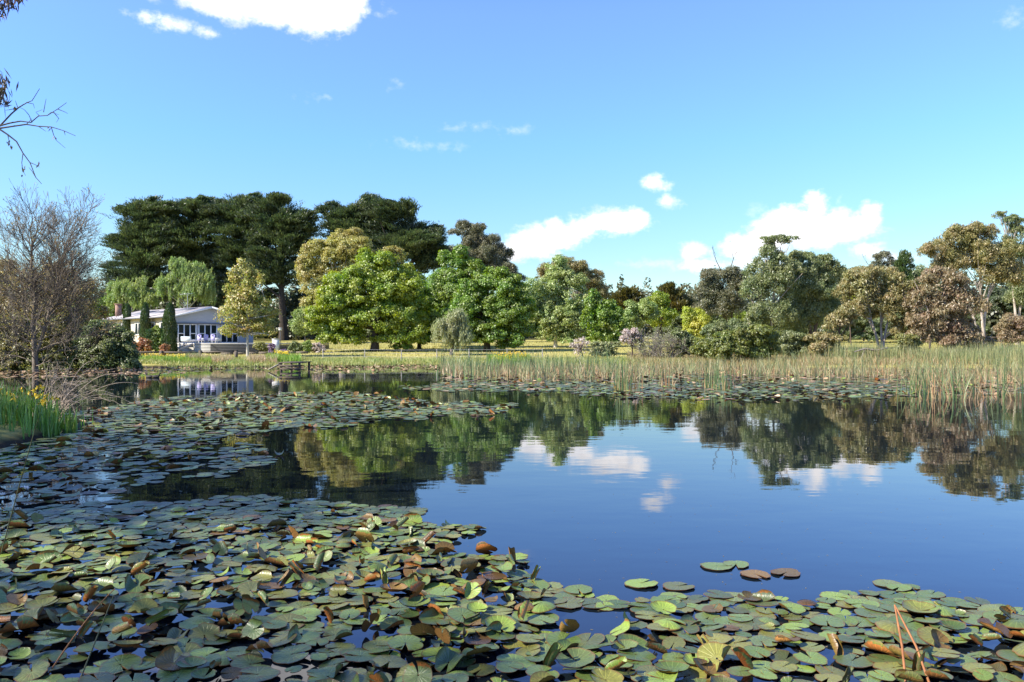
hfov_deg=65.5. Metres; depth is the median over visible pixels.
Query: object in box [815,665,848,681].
lily pad
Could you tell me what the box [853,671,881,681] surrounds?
lily pad
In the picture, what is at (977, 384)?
front reeds
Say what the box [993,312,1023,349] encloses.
brown shrub
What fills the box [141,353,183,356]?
iris blooms
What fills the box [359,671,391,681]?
lily pad
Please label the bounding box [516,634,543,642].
lily pad
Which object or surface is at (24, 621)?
lily pad
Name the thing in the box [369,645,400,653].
lily pad
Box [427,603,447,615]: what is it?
lily pad
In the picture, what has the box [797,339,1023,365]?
reed bed
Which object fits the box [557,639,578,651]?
lily pad
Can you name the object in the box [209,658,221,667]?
lily pad
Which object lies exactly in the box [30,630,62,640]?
lily pad
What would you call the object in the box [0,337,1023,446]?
ground
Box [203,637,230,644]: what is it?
lily pad
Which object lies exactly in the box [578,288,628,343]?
young tree
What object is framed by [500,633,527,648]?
lily pad
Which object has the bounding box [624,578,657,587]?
lily pad
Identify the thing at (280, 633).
lily pad
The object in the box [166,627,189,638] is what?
lily pad
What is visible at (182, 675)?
lily pad
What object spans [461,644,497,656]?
lily pad
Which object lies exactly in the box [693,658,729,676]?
lily pad
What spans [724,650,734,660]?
lily pad
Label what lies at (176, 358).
bank irises
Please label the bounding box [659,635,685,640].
lily pad
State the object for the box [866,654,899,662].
lily pad
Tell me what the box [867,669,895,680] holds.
lily pad
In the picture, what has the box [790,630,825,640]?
lily pad
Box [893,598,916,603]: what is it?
lily pad
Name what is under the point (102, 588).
lily pad
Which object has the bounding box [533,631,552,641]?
lily pad
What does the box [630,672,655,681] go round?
lily pad
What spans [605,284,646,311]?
cypress tree
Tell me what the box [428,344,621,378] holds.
tall rushes
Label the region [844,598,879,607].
lily pad
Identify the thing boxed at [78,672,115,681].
lily pad
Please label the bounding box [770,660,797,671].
lily pad
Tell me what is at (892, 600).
lily pad
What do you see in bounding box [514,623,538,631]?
lily pad
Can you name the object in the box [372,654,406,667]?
lily pad
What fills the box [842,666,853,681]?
lily pad
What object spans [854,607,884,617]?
lily pad
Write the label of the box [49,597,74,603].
lily pad
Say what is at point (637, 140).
sky
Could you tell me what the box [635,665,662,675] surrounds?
lily pad
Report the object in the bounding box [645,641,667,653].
lily pad
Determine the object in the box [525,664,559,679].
lily pad
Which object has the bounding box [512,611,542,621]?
lily pad
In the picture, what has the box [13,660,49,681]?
lily pad
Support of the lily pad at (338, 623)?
on the water
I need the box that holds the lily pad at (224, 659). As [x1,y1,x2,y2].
[219,654,236,665]
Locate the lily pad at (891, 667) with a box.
[873,662,911,673]
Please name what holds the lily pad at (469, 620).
on the lily pad at (479, 629)
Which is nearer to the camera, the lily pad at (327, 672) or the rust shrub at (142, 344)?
the lily pad at (327, 672)
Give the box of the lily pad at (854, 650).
[843,648,864,657]
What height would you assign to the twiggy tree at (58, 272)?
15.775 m
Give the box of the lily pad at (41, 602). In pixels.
[24,596,59,608]
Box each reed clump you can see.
[612,354,640,390]
[625,367,642,390]
[659,371,682,385]
[699,365,717,387]
[710,363,734,389]
[896,362,937,394]
[919,366,947,397]
[936,367,976,398]
[991,352,1022,399]
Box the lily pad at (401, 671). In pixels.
[396,663,409,676]
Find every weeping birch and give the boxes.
[103,275,159,311]
[152,256,216,307]
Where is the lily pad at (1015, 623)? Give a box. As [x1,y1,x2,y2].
[1001,618,1023,628]
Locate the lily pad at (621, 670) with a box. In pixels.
[584,663,624,673]
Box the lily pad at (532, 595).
[517,591,544,599]
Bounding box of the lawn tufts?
[142,341,1022,360]
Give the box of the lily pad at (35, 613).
[18,606,43,618]
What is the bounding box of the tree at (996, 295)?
[983,287,1023,341]
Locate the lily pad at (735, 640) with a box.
[724,636,752,649]
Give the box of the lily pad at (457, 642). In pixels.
[438,632,463,645]
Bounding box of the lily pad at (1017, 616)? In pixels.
[1003,613,1023,619]
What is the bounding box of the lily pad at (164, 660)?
[155,645,188,670]
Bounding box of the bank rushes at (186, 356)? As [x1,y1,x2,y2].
[185,352,263,360]
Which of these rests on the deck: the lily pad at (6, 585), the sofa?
the sofa
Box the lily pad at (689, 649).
[674,646,697,653]
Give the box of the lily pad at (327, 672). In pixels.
[307,663,342,681]
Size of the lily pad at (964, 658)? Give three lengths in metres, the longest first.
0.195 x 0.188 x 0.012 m
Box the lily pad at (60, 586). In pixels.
[51,582,81,591]
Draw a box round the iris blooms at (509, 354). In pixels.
[492,351,525,357]
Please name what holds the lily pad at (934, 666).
on the water
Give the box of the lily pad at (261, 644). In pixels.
[245,640,272,650]
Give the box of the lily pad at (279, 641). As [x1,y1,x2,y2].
[269,633,296,646]
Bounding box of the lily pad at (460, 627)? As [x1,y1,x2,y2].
[441,619,470,635]
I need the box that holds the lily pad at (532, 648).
[515,644,540,656]
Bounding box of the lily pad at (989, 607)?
[977,604,1012,612]
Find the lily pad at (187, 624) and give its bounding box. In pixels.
[179,620,208,629]
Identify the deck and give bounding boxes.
[178,343,328,351]
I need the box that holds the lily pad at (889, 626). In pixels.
[875,620,911,633]
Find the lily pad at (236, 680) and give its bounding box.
[232,679,252,681]
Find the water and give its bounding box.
[0,366,1023,681]
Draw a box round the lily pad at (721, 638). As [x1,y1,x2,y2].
[705,633,732,643]
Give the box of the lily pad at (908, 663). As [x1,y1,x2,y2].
[897,658,931,667]
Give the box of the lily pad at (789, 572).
[770,568,799,576]
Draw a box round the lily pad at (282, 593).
[267,589,298,598]
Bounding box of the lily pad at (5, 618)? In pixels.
[0,614,14,623]
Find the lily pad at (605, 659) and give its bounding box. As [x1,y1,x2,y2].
[598,654,632,667]
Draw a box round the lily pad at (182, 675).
[159,667,197,681]
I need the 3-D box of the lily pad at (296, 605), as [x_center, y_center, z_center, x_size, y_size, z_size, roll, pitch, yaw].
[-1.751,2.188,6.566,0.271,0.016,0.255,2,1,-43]
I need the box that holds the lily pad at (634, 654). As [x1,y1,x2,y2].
[617,648,656,661]
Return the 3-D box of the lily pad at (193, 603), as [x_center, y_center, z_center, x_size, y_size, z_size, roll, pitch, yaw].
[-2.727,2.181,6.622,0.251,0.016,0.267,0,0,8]
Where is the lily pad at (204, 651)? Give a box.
[189,647,226,657]
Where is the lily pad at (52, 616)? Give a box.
[45,609,62,623]
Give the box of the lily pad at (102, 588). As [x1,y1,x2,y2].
[91,584,113,595]
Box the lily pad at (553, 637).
[546,631,581,646]
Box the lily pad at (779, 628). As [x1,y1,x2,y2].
[773,625,797,637]
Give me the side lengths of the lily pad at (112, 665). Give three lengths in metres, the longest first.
0.275 x 0.264 x 0.014 m
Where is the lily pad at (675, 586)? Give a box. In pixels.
[663,581,694,590]
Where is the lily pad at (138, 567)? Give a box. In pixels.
[131,560,149,574]
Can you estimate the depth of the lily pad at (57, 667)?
5.26 m
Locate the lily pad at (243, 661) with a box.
[230,654,264,668]
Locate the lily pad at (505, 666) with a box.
[496,661,523,672]
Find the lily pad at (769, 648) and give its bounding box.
[752,644,776,655]
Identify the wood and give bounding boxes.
[3,254,1023,340]
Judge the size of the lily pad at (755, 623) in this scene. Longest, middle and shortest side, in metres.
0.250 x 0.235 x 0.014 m
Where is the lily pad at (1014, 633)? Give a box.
[1009,630,1023,637]
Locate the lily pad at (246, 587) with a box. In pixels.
[235,580,261,598]
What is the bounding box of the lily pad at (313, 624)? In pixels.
[296,621,324,633]
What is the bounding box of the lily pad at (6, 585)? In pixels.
[0,581,10,590]
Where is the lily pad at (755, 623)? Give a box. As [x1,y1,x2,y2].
[738,616,765,629]
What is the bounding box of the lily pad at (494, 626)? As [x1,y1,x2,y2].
[485,621,514,639]
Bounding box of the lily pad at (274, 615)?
[268,611,291,618]
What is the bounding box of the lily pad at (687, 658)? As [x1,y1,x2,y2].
[683,653,708,665]
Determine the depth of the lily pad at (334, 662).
5.40 m
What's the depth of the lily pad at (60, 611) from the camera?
6.44 m
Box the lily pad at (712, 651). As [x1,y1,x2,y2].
[697,641,730,670]
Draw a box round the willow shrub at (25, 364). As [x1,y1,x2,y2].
[0,311,83,370]
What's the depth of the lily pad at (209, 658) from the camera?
5.41 m
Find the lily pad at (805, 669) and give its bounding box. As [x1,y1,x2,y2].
[789,664,815,672]
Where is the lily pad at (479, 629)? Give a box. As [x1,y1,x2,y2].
[460,626,491,634]
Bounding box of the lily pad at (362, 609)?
[335,602,366,616]
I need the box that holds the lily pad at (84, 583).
[71,578,96,590]
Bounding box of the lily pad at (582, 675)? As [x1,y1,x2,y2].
[575,666,606,680]
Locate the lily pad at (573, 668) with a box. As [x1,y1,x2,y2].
[563,667,583,669]
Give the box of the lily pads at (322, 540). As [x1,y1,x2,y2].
[0,364,1023,681]
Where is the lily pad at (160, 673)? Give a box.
[156,663,175,678]
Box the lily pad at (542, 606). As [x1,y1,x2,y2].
[531,601,556,612]
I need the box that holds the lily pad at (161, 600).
[154,596,184,603]
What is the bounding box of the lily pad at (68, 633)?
[49,628,76,637]
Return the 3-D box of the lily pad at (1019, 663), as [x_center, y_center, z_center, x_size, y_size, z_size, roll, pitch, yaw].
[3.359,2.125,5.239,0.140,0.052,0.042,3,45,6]
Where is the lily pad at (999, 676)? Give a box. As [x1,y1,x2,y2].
[991,671,1023,681]
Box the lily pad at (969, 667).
[962,662,995,673]
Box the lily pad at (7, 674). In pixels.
[0,672,14,675]
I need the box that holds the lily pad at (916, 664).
[912,650,924,676]
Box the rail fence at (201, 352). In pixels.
[139,351,237,357]
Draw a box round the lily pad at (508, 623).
[485,615,515,632]
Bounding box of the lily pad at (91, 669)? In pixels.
[80,660,121,674]
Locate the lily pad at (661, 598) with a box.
[650,595,680,603]
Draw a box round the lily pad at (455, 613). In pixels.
[447,607,476,622]
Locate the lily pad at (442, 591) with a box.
[428,586,457,595]
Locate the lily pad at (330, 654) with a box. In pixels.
[311,648,347,657]
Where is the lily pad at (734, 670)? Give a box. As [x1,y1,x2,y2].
[726,666,751,676]
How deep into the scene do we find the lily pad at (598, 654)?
5.45 m
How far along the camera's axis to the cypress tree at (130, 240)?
140.04 m
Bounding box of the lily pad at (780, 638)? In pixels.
[772,635,800,642]
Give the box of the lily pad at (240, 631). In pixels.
[225,628,256,638]
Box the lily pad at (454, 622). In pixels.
[436,615,459,624]
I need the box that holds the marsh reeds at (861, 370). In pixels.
[439,345,1023,385]
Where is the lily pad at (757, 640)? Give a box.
[746,635,776,646]
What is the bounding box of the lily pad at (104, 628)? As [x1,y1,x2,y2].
[92,622,122,632]
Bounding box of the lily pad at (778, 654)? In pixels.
[769,649,798,665]
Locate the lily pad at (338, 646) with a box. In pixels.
[325,642,355,651]
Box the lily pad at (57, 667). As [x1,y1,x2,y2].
[47,663,67,671]
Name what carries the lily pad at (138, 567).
on the water
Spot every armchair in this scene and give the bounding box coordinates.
[197,334,203,342]
[204,334,213,342]
[211,334,221,342]
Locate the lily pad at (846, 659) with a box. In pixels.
[833,652,873,667]
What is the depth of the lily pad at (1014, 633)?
5.81 m
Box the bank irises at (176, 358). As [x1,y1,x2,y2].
[139,354,211,362]
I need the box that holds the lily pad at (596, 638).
[577,633,604,646]
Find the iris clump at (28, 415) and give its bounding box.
[0,379,92,439]
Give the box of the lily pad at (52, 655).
[27,650,66,663]
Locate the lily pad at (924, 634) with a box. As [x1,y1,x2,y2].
[917,626,952,648]
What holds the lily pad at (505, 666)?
on the water
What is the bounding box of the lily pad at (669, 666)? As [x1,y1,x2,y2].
[654,661,689,672]
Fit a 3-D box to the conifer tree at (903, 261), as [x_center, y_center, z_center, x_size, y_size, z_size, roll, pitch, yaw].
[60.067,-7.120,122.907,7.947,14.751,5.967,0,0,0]
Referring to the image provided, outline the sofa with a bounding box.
[181,336,196,341]
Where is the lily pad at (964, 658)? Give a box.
[946,654,977,665]
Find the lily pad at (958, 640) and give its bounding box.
[948,636,969,643]
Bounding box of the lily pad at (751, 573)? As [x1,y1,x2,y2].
[740,569,770,578]
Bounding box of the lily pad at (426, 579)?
[414,573,429,584]
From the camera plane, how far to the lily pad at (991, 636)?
5.78 m
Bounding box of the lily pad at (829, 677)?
[814,673,842,681]
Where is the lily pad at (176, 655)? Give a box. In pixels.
[174,653,189,662]
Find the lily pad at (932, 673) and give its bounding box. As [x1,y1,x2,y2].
[915,668,952,679]
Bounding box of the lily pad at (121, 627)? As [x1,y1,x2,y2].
[112,621,132,634]
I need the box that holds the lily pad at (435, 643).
[431,639,443,646]
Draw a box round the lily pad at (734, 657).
[728,646,751,660]
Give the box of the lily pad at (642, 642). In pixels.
[617,634,648,650]
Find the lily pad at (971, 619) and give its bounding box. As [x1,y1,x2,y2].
[960,614,995,625]
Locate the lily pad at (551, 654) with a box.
[543,642,561,666]
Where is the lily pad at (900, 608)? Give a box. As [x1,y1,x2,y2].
[898,606,920,611]
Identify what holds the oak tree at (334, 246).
on the ground at (7, 437)
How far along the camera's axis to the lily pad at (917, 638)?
5.85 m
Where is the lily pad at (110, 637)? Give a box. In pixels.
[106,627,137,641]
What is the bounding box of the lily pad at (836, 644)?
[827,633,843,655]
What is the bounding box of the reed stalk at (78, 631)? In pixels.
[47,588,114,674]
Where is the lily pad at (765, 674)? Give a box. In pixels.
[748,669,777,679]
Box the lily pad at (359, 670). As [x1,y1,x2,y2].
[344,668,366,674]
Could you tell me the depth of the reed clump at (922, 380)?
33.61 m
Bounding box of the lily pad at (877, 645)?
[862,640,896,655]
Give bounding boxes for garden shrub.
[252,342,268,351]
[287,341,302,350]
[302,339,314,352]
[312,342,325,352]
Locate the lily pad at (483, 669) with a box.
[467,663,495,676]
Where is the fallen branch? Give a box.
[854,347,887,357]
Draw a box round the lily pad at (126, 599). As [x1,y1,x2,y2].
[117,592,146,608]
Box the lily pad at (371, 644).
[363,640,386,649]
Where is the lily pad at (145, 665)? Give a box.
[131,661,155,669]
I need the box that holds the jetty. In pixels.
[268,361,311,370]
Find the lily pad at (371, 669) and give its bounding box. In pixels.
[367,660,375,671]
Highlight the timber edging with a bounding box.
[221,351,307,354]
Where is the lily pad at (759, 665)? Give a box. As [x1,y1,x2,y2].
[752,660,779,672]
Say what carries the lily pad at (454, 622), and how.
on the water
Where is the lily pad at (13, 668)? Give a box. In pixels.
[1,664,29,672]
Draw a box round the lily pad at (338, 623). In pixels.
[327,619,353,628]
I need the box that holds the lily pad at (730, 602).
[709,597,736,605]
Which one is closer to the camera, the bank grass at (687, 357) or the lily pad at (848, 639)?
the lily pad at (848, 639)
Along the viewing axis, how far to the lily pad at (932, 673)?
5.07 m
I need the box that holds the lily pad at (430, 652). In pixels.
[421,647,460,662]
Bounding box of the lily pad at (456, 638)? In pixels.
[450,630,467,639]
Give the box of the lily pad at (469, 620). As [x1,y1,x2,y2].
[464,612,481,624]
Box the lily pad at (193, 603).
[174,599,198,608]
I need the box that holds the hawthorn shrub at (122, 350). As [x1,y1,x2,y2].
[61,319,143,368]
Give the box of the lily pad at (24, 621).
[0,615,39,633]
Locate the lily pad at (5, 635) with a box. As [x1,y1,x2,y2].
[0,625,13,638]
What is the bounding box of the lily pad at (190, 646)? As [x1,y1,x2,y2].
[173,642,201,657]
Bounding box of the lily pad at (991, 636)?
[982,633,1001,640]
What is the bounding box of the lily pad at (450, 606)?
[439,604,464,618]
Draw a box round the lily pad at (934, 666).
[926,664,950,672]
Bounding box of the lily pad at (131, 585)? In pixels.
[125,573,150,592]
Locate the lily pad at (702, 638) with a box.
[696,633,708,643]
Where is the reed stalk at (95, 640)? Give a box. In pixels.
[80,595,113,676]
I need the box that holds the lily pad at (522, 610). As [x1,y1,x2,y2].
[517,600,528,620]
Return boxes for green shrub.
[144,324,162,350]
[699,318,750,345]
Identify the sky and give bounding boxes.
[0,0,1023,306]
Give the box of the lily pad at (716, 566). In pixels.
[700,562,731,570]
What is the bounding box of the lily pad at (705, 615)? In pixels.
[695,612,720,619]
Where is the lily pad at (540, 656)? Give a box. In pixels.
[525,651,546,661]
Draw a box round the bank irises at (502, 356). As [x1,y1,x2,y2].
[487,353,530,365]
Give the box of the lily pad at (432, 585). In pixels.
[423,582,449,589]
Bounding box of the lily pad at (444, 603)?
[428,602,455,605]
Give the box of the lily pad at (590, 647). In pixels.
[578,642,613,649]
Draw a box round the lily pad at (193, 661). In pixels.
[176,656,206,667]
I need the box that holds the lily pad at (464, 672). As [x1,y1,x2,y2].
[447,671,474,676]
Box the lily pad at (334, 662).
[318,658,348,668]
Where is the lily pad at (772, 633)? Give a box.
[758,630,792,638]
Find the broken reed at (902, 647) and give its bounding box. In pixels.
[894,604,929,681]
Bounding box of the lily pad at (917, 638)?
[894,629,927,644]
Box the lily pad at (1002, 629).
[977,618,1012,638]
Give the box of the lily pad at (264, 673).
[238,666,280,681]
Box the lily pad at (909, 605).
[902,600,939,613]
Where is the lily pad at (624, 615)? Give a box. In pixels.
[623,611,639,622]
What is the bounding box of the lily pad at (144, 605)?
[128,598,157,613]
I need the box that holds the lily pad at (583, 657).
[556,647,594,667]
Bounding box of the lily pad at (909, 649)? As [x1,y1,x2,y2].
[884,644,915,657]
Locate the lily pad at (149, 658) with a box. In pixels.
[142,651,160,663]
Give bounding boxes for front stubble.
[919,380,1020,401]
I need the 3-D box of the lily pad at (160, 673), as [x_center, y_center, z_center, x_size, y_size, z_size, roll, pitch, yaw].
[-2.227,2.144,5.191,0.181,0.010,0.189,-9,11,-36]
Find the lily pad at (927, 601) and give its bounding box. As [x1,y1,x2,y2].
[923,600,955,608]
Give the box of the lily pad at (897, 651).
[889,645,914,660]
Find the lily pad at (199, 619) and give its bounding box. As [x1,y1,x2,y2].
[184,615,215,623]
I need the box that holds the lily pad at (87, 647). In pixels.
[73,641,113,652]
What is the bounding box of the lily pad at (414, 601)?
[399,596,430,606]
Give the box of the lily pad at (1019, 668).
[1013,665,1023,672]
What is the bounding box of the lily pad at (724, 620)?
[713,616,737,624]
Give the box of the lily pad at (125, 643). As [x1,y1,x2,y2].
[113,640,142,646]
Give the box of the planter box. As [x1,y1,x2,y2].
[272,339,278,351]
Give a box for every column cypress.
[122,303,131,331]
[138,302,150,340]
[160,302,177,353]
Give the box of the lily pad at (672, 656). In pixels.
[662,652,686,663]
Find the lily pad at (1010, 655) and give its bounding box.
[996,649,1023,661]
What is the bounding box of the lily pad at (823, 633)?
[818,631,849,642]
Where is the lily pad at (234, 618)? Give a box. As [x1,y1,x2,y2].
[217,613,247,625]
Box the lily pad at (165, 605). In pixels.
[158,602,183,613]
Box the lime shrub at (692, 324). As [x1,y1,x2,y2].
[681,306,711,341]
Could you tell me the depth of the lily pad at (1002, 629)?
5.88 m
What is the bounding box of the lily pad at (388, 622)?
[379,617,403,629]
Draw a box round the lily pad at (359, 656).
[344,650,379,662]
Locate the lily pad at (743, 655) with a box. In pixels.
[733,647,752,670]
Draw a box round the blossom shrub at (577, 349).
[569,336,590,358]
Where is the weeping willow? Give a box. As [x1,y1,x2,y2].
[430,307,474,354]
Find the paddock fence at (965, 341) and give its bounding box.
[923,336,1020,348]
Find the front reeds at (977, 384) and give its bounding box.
[910,357,1023,401]
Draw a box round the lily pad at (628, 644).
[611,639,637,650]
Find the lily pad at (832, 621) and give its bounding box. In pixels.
[809,615,844,627]
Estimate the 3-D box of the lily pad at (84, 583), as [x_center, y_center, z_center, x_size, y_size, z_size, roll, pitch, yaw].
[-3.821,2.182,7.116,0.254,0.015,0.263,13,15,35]
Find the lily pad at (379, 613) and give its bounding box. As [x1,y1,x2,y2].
[373,608,380,621]
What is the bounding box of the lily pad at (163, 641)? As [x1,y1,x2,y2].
[148,637,177,644]
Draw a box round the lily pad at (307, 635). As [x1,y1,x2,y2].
[287,623,319,643]
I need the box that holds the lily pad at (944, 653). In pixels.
[919,646,960,657]
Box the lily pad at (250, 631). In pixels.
[241,618,263,639]
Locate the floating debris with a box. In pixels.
[133,404,1012,677]
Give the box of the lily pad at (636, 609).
[630,604,661,613]
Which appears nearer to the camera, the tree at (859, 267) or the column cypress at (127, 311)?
the column cypress at (127, 311)
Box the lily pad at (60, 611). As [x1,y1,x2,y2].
[45,608,68,619]
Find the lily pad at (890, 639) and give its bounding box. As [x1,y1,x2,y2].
[878,630,910,643]
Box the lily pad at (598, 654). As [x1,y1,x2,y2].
[590,650,602,658]
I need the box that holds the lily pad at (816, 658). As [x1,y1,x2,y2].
[793,651,827,664]
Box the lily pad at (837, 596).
[819,591,850,600]
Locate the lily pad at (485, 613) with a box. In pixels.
[479,611,494,616]
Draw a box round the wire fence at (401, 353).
[322,348,542,359]
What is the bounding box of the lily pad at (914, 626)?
[887,615,923,630]
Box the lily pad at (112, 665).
[99,654,142,673]
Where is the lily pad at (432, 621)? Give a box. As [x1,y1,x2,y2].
[421,618,448,624]
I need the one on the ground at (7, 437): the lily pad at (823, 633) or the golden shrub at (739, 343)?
the golden shrub at (739, 343)
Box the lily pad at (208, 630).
[188,622,219,640]
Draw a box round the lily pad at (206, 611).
[191,608,221,615]
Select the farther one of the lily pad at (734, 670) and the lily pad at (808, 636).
the lily pad at (808, 636)
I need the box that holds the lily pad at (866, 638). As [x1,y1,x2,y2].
[852,635,883,642]
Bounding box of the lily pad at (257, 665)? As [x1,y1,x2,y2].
[242,664,271,674]
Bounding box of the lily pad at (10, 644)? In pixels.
[0,638,22,649]
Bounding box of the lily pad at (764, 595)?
[745,589,778,606]
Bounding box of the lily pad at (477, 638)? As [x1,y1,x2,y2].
[463,627,491,644]
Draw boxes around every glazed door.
[177,324,196,342]
[198,324,217,342]
[220,325,238,342]
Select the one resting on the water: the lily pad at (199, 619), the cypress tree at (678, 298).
the lily pad at (199, 619)
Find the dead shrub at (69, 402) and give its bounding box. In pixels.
[5,352,137,418]
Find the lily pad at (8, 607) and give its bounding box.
[0,602,24,613]
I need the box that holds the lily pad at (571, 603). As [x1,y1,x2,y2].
[553,597,581,608]
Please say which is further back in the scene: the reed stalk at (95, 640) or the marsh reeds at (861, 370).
the marsh reeds at (861, 370)
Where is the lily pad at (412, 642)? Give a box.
[387,634,422,650]
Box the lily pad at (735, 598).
[723,592,745,601]
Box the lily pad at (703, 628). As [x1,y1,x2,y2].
[697,623,724,632]
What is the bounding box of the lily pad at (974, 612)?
[963,610,984,614]
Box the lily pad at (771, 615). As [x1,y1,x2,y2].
[749,612,775,618]
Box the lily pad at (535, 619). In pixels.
[527,614,555,624]
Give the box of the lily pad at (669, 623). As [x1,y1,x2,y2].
[654,618,685,630]
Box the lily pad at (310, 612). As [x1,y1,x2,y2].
[289,607,320,616]
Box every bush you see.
[72,297,124,332]
[221,305,280,338]
[264,306,301,339]
[267,343,275,353]
[364,314,390,338]
[503,287,545,341]
[545,301,595,340]
[588,341,620,356]
[624,326,693,357]
[628,329,664,356]
[653,312,722,342]
[672,330,694,356]
[687,336,709,357]
[720,312,749,321]
[768,309,823,335]
[770,329,812,356]
[803,331,849,354]
[823,312,883,342]
[873,307,926,342]
[894,333,923,356]
[934,314,989,333]
[964,336,997,349]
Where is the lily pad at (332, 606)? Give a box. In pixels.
[318,601,348,611]
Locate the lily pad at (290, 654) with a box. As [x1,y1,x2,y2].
[271,644,310,663]
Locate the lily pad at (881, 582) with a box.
[872,579,901,586]
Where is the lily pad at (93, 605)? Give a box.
[88,601,114,612]
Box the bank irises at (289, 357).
[263,351,301,363]
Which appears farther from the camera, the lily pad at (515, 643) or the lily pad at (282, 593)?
the lily pad at (282, 593)
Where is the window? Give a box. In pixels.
[135,323,139,334]
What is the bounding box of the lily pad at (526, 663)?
[496,654,535,670]
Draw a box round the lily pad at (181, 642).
[166,637,203,652]
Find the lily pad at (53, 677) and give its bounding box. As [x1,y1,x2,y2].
[35,674,64,681]
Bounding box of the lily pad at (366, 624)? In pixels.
[362,612,377,631]
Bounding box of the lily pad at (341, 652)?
[339,648,368,655]
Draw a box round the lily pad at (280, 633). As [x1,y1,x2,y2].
[268,631,288,640]
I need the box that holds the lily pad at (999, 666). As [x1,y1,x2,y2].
[987,661,1006,670]
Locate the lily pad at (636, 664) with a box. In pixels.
[627,658,651,669]
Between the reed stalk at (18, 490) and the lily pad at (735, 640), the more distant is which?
the reed stalk at (18, 490)
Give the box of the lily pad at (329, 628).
[322,625,351,633]
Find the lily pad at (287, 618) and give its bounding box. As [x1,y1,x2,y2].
[274,614,305,630]
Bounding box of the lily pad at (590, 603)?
[578,598,607,608]
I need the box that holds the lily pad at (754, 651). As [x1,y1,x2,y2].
[744,645,770,657]
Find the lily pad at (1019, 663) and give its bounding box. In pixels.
[1010,661,1023,667]
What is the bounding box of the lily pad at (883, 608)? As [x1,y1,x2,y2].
[862,603,894,612]
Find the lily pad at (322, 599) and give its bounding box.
[312,596,340,602]
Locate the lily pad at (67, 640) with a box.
[46,632,76,642]
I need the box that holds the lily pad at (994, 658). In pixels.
[981,655,1010,662]
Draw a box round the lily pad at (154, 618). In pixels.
[144,609,169,625]
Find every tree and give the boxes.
[0,0,74,183]
[0,179,124,372]
[0,256,49,331]
[24,261,113,335]
[95,194,191,310]
[143,194,240,307]
[195,191,290,305]
[213,257,282,356]
[235,191,325,339]
[288,305,321,340]
[294,227,408,343]
[303,246,431,351]
[314,192,398,328]
[359,197,452,278]
[395,280,443,348]
[415,243,495,347]
[443,266,537,351]
[447,218,527,291]
[522,253,598,347]
[535,256,609,337]
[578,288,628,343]
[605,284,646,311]
[619,327,643,354]
[623,297,661,345]
[645,281,695,326]
[645,290,678,335]
[692,243,746,322]
[737,234,806,326]
[774,249,846,333]
[821,302,858,349]
[832,263,921,347]
[835,264,878,340]
[846,295,855,344]
[861,250,897,266]
[875,249,920,314]
[900,265,991,347]
[911,263,950,341]
[915,220,1023,335]
[983,287,1023,341]
[991,210,1023,344]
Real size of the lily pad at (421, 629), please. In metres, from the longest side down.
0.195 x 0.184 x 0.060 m
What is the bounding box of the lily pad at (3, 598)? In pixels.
[0,589,7,602]
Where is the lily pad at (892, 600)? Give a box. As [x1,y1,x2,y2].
[883,598,903,605]
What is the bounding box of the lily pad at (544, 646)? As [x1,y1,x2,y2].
[527,633,550,651]
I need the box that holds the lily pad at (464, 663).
[448,654,475,667]
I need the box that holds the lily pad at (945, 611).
[929,605,955,616]
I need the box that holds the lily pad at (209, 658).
[198,653,220,668]
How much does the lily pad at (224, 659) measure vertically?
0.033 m
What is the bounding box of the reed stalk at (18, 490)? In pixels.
[1,419,38,553]
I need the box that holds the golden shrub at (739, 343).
[700,324,782,361]
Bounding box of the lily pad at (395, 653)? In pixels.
[378,650,400,667]
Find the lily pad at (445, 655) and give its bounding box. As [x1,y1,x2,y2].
[435,646,463,672]
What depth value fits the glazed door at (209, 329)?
95.10 m
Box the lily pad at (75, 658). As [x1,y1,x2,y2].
[58,654,87,662]
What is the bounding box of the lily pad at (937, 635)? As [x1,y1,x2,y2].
[931,629,949,648]
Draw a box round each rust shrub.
[132,337,151,354]
[159,343,170,355]
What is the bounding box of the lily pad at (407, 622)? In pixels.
[385,616,411,627]
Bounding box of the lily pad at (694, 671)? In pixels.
[677,666,706,680]
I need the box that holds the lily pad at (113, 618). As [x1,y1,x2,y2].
[97,614,133,624]
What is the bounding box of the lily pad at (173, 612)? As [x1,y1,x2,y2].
[146,606,177,615]
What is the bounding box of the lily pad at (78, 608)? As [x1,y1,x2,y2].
[66,603,84,614]
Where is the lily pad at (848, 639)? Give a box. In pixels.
[837,634,863,642]
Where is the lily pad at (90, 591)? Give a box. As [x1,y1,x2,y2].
[83,585,98,601]
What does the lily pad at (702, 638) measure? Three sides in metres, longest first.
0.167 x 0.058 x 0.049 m
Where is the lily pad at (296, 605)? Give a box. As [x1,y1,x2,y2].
[286,601,316,610]
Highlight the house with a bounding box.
[103,293,252,347]
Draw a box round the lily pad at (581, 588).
[564,584,592,593]
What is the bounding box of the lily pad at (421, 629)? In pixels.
[410,623,435,634]
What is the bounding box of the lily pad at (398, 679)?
[391,675,402,681]
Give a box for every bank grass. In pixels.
[98,355,639,366]
[188,353,277,362]
[627,350,1021,368]
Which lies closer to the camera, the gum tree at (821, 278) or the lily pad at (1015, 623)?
the lily pad at (1015, 623)
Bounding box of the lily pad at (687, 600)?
[673,594,701,603]
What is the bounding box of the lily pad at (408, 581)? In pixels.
[399,576,414,590]
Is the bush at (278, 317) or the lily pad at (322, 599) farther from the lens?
the bush at (278, 317)
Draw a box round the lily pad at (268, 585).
[258,582,283,588]
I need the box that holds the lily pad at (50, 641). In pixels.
[34,637,66,645]
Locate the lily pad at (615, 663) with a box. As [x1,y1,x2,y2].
[604,656,627,669]
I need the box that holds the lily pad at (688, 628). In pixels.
[668,619,698,633]
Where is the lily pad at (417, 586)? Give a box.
[408,581,424,600]

